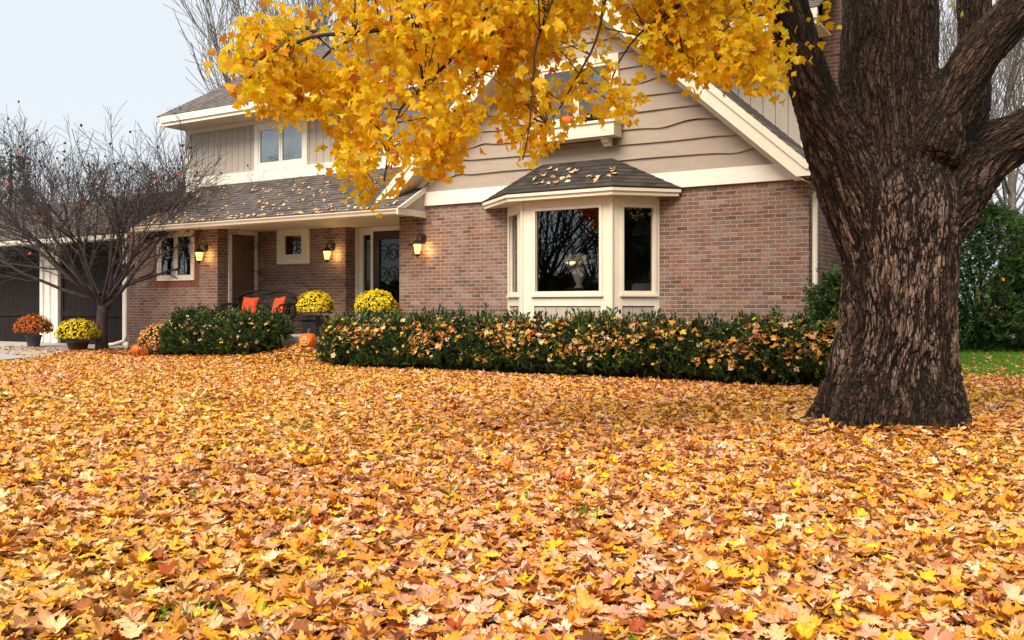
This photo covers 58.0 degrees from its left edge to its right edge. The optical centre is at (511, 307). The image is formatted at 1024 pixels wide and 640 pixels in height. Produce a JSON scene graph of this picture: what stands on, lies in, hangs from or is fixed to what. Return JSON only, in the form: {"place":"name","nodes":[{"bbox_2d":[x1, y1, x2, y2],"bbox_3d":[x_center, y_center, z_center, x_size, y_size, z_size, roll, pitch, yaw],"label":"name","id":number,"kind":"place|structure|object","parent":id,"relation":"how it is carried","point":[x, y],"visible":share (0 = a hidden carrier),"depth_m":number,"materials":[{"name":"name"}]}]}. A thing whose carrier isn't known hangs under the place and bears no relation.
{"place":"outdoors","nodes":[
{"label":"outdoors","id":0,"kind":"place"},
{"bbox_2d":[0,341,123,360],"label":"driveway","id":1,"kind":"structure","parent":0,"point":[10,356],"depth_m":22.94,"materials":[{"name":"concrete"}]},
{"bbox_2d":[12,313,53,346],"bbox_3d":[-12.396,0.587,24.006,0.977,0.864,0.979,0,0,0],"label":"potted chrysanthemum","id":2,"kind":"object","parent":1,"relation":"on","point":[22,325],"visible":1,"depth_m":23.84,"materials":[{"name":"orange plant"}]},
{"bbox_2d":[0,311,1023,639],"bbox_3d":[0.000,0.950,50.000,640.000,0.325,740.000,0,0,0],"label":"ground","id":3,"kind":"structure","parent":0,"point":[962,623],"depth_m":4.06,"materials":[{"name":"green plant"}]},
{"bbox_2d":[0,138,36,207],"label":"spruce tree","id":4,"kind":"object","parent":3,"relation":"on","point":[15,169],"visible":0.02,"depth_m":44.91,"materials":[{"name":"grey plant"}]},
{"bbox_2d":[53,317,100,349],"bbox_3d":[-10.077,0.640,21.515,1.007,0.817,1.037,0,0,0],"label":"potted chrysanthemum","id":5,"kind":"object","parent":3,"relation":"on","point":[65,330],"visible":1,"depth_m":21.31,"materials":[{"name":"yellow plant"}]},
{"bbox_2d":[0,130,185,207],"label":"woods","id":6,"kind":"object","parent":3,"relation":"on","point":[55,195],"visible":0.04,"depth_m":44.14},
{"bbox_2d":[131,341,140,354],"bbox_3d":[-8.070,0.888,19.950,0.300,0.345,0.288,0,0,0],"label":"pumpkin","id":7,"kind":"object","parent":3,"relation":"on","point":[135,349],"visible":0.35,"depth_m":19.83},
{"bbox_2d":[0,100,279,349],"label":"ornamental tree","id":8,"kind":"object","parent":3,"relation":"on","point":[112,283],"visible":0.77,"depth_m":21.42,"materials":[{"name":"brown wood"}]},
{"bbox_2d":[140,340,152,354],"bbox_3d":[-7.720,0.868,19.620,0.341,0.382,0.327,0,0,0],"label":"pumpkin","id":9,"kind":"object","parent":3,"relation":"on","point":[143,352],"visible":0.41,"depth_m":19.48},
{"bbox_2d":[137,322,169,354],"bbox_3d":[-7.479,0.687,19.628,0.884,0.727,0.890,0,0,0],"label":"potted chrysanthemum","id":10,"kind":"object","parent":3,"relation":"on","point":[146,336],"visible":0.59,"depth_m":19.39,"materials":[{"name":"orange plant"}]},
{"bbox_2d":[152,302,299,357],"bbox_3d":[-5.864,0.477,18.904,3.666,1.170,1.464,0,0,32],"label":"yew hedge","id":11,"kind":"object","parent":3,"relation":"on","point":[228,325],"visible":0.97,"depth_m":18.35,"materials":[{"name":"green plant"}]},
{"bbox_2d":[163,0,382,94],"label":"bare tree","id":12,"kind":"object","parent":3,"relation":"on","point":[214,39],"visible":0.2,"depth_m":32.89,"materials":[{"name":"grey plant"}]},
{"bbox_2d":[299,329,316,347],"bbox_3d":[-4.008,0.612,18.149,0.362,0.386,0.361,0,0,15],"label":"pumpkin","id":13,"kind":"object","parent":3,"relation":"on","point":[307,339],"visible":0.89,"depth_m":18.03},
{"bbox_2d":[231,0,430,46],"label":"bare tree","id":14,"kind":"object","parent":3,"relation":"on","point":[392,16],"visible":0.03,"depth_m":34.13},
{"bbox_2d":[0,0,841,349],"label":"house","id":15,"kind":"structure","parent":3,"relation":"on","point":[706,204],"depth_m":17.40,"materials":[{"name":"brick"}]},
{"bbox_2d":[0,245,39,341],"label":"garage door","id":16,"kind":"structure","parent":15,"relation":"in","point":[14,304],"depth_m":27.68,"materials":[{"name":"grey wood"}]},
{"bbox_2d":[61,241,121,344],"bbox_3d":[-11.670,-0.390,25.785,2.940,2.860,0.125,0,0,32],"label":"garage door","id":17,"kind":"structure","parent":15,"relation":"in","point":[72,306],"depth_m":25.80,"materials":[{"name":"grey wood"}]},
{"bbox_2d":[157,230,194,280],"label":"window","id":18,"kind":"structure","parent":15,"relation":"in","point":[166,264],"depth_m":22.26,"materials":[{"name":"beige paint"}]},
{"bbox_2d":[194,243,207,263],"bbox_3d":[-7.157,-1.235,21.272,0.230,0.501,0.325,0,0,32],"label":"wall lantern","id":19,"kind":"object","parent":15,"relation":"attached to","point":[199,251],"depth_m":21.20,"materials":[{"name":"glass"}]},
{"bbox_2d":[218,289,296,333],"bbox_3d":[-5.761,0.098,20.908,1.993,1.005,0.663,0,0,32],"label":"porch bench","id":20,"kind":"object","parent":15,"relation":"on","point":[278,295],"visible":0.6,"depth_m":21.04,"materials":[{"name":"metal"}]},
{"bbox_2d":[242,297,258,312],"bbox_3d":[-6.015,-0.015,21.178,0.450,0.450,0.140,2,-13,26],"label":"throw pillow","id":21,"kind":"object","parent":20,"relation":"on","point":[252,302],"visible":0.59,"depth_m":21.11,"materials":[{"name":"orange fabric"}]},
{"bbox_2d":[271,296,285,314],"bbox_3d":[-5.221,-0.015,20.675,0.140,0.450,0.450,21,-19,-41],"label":"throw pillow","id":22,"kind":"object","parent":20,"relation":"on","point":[278,301],"visible":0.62,"depth_m":20.59,"materials":[{"name":"orange fabric"}]},
{"bbox_2d":[140,168,397,224],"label":"fallen leaves","id":23,"kind":"object","parent":15,"relation":"on","point":[297,212],"visible":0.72,"depth_m":19.90,"materials":[{"name":"yellow plant"}]},
{"bbox_2d":[254,118,307,171],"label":"window","id":24,"kind":"structure","parent":15,"relation":"in","point":[273,150],"depth_m":21.86,"materials":[{"name":"white paint"}]},
{"bbox_2d":[277,229,309,263],"bbox_3d":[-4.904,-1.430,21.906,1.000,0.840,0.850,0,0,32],"label":"window","id":25,"kind":"structure","parent":15,"relation":"in","point":[301,237],"depth_m":21.60,"materials":[{"name":"beige paint"}]},
{"bbox_2d":[299,315,330,336],"bbox_3d":[-4.031,0.385,18.913,0.450,0.430,0.450,0,0,32],"label":"planter","id":26,"kind":"object","parent":15,"relation":"on","point":[313,323],"visible":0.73,"depth_m":18.74,"materials":[{"name":"black"}]},
{"bbox_2d":[296,290,336,313],"bbox_3d":[-4.008,-0.103,18.908,0.842,0.530,0.821,0,0,0],"label":"chrysanthemum","id":27,"kind":"object","parent":26,"relation":"in","point":[308,300],"visible":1,"depth_m":18.69,"materials":[{"name":"yellow plant"}]},
{"bbox_2d":[322,241,334,262],"bbox_3d":[-4.128,-1.235,20.806,0.230,0.501,0.325,0,0,32],"label":"wall lantern","id":28,"kind":"object","parent":15,"relation":"attached to","point":[326,250],"depth_m":20.72,"materials":[{"name":"glass"}]},
{"bbox_2d":[374,230,398,316],"bbox_3d":[-2.657,-0.547,20.467,1.055,2.295,0.130,0,0,32],"label":"front door","id":29,"kind":"structure","parent":15,"relation":"in","point":[386,243],"depth_m":20.57,"materials":[{"name":"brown wood"}]},
{"bbox_2d":[349,100,436,153],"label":"window","id":30,"kind":"structure","parent":15,"relation":"in","point":[395,106],"depth_m":19.96,"materials":[{"name":"grey glass"}]},
{"bbox_2d":[412,233,425,257],"bbox_3d":[-1.803,-1.195,17.952,0.230,0.501,0.325,0,0,32],"label":"wall lantern","id":31,"kind":"object","parent":15,"relation":"attached to","point":[417,243],"depth_m":17.87,"materials":[{"name":"glass"}]},
{"bbox_2d":[559,112,572,123],"bbox_3d":[0.965,-3.281,16.192,0.269,0.291,0.258,0,0,0],"label":"pumpkin","id":32,"kind":"object","parent":15,"relation":"on","point":[567,118],"visible":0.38,"depth_m":16.09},
{"bbox_2d":[532,166,617,184],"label":"fallen leaves","id":33,"kind":"object","parent":15,"relation":"on","point":[575,170],"visible":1,"depth_m":15.74,"materials":[{"name":"yellow plant"}]},
{"bbox_2d":[536,52,619,124],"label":"window","id":34,"kind":"structure","parent":15,"relation":"in","point":[615,57],"depth_m":16.28,"materials":[{"name":"beige paint"}]},
{"bbox_2d":[565,288,592,290],"bbox_3d":[1.153,-0.165,15.887,0.380,0.326,0.300,0,0,32],"label":"side table","id":35,"kind":"object","parent":15,"relation":"in","point":[578,289],"visible":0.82,"depth_m":15.79,"materials":[{"name":"brown wood"}]},
{"bbox_2d":[563,253,594,287],"bbox_3d":[1.155,-0.628,15.890,0.560,0.596,0.511,0,0,0],"label":"flower vase","id":36,"kind":"object","parent":35,"relation":"on","point":[578,263],"visible":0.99,"depth_m":15.77,"materials":[{"name":"beige ceramic"}]},
{"bbox_2d":[482,158,681,349],"bbox_3d":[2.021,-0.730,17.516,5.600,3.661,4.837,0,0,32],"label":"bay window","id":37,"kind":"structure","parent":15,"relation":"in","point":[613,220],"depth_m":15.99,"materials":[{"name":"beige paint"}]},
{"bbox_2d":[574,111,599,122],"bbox_3d":[1.383,-3.215,15.946,0.524,0.285,0.520,0,0,26],"label":"box plant","id":38,"kind":"object","parent":15,"relation":"in","point":[591,118],"visible":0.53,"depth_m":15.81,"materials":[{"name":"green plant"}]},
{"bbox_2d":[599,108,614,118],"bbox_3d":[1.628,-3.289,15.781,0.289,0.308,0.278,0,0,0],"label":"pumpkin","id":39,"kind":"object","parent":15,"relation":"on","point":[604,117],"visible":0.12,"depth_m":15.66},
{"bbox_2d":[632,283,650,290],"bbox_3d":[3.052,0.075,17.281,1.800,1.050,0.950,0,0,32],"label":"sofa","id":40,"kind":"object","parent":15,"relation":"in","point":[641,286],"visible":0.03,"depth_m":17.14,"materials":[{"name":"fabric"}]},
{"bbox_2d":[0,343,1023,639],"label":"fallen leaves","id":41,"kind":"object","parent":3,"relation":"on","point":[650,447],"visible":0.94,"depth_m":4.88,"materials":[{"name":"orange plant"}]},
{"bbox_2d":[311,303,838,387],"bbox_3d":[0.763,0.539,14.799,10.141,1.250,1.672,0,0,32],"label":"yew hedge","id":42,"kind":"object","parent":3,"relation":"on","point":[672,364],"visible":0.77,"depth_m":13.97,"materials":[{"name":"green plant"}]},
{"bbox_2d":[159,311,837,373],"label":"caught leaves","id":43,"kind":"object","parent":42,"relation":"on","point":[814,347],"visible":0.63,"depth_m":13.90,"materials":[{"name":"orange plant"}]},
{"bbox_2d":[202,0,1023,437],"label":"maple tree","id":44,"kind":"object","parent":3,"relation":"on","point":[914,154],"visible":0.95,"depth_m":7.82,"materials":[{"name":"yellow plant"}]},
{"bbox_2d":[800,260,841,344],"bbox_3d":[4.736,0.305,12.754,1.835,2.191,1.746,0,0,0],"label":"evergreen shrub","id":45,"kind":"object","parent":3,"relation":"on","point":[825,296],"visible":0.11,"depth_m":12.64,"materials":[{"name":"green plant"}]},
{"bbox_2d":[938,0,1023,169],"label":"bare tree","id":46,"kind":"object","parent":3,"relation":"on","point":[952,43],"visible":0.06,"depth_m":31.77,"materials":[{"name":"grey plant"}]},
{"bbox_2d":[939,0,1023,243],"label":"bare tree","id":47,"kind":"object","parent":3,"relation":"on","point":[1009,185],"visible":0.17,"depth_m":26.80,"materials":[{"name":"grey plant"}]},
{"bbox_2d":[939,0,1023,174],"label":"bare tree","id":48,"kind":"object","parent":3,"relation":"on","point":[953,27],"visible":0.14,"depth_m":29.03,"materials":[{"name":"grey plant"}]},
{"bbox_2d":[957,199,1023,352],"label":"evergreen shrub","id":49,"kind":"object","parent":3,"relation":"on","point":[1000,217],"visible":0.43,"depth_m":21.19,"materials":[{"name":"green plant"}]},
{"bbox_2d":[976,247,1023,347],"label":"evergreen shrub","id":50,"kind":"object","parent":3,"relation":"on","point":[995,304],"visible":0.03,"depth_m":23.74,"materials":[{"name":"green plant"}]},
{"bbox_2d":[980,64,1023,262],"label":"side woods","id":51,"kind":"object","parent":3,"relation":"on","point":[999,196],"visible":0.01,"depth_m":33.66,"materials":[{"name":"plant"}]},
{"bbox_2d":[0,0,1023,306],"label":"sky","id":52,"kind":"structure","parent":0,"point":[61,59],"materials":[{"name":"white"}]},
{"bbox_3d":[-2.662,0.385,18.065,0.450,0.430,0.450,0,0,32],"label":"planter","id":53,"kind":"object","parent":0,"visible":0},
{"bbox_2d":[354,288,400,314],"bbox_3d":[-2.629,-0.105,18.071,0.924,0.536,0.934,0,0,0],"label":"chrysanthemum","id":54,"kind":"object","parent":53,"relation":"in","point":[371,302],"visible":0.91,"depth_m":17.83,"materials":[{"name":"yellow plant"}]}
]}

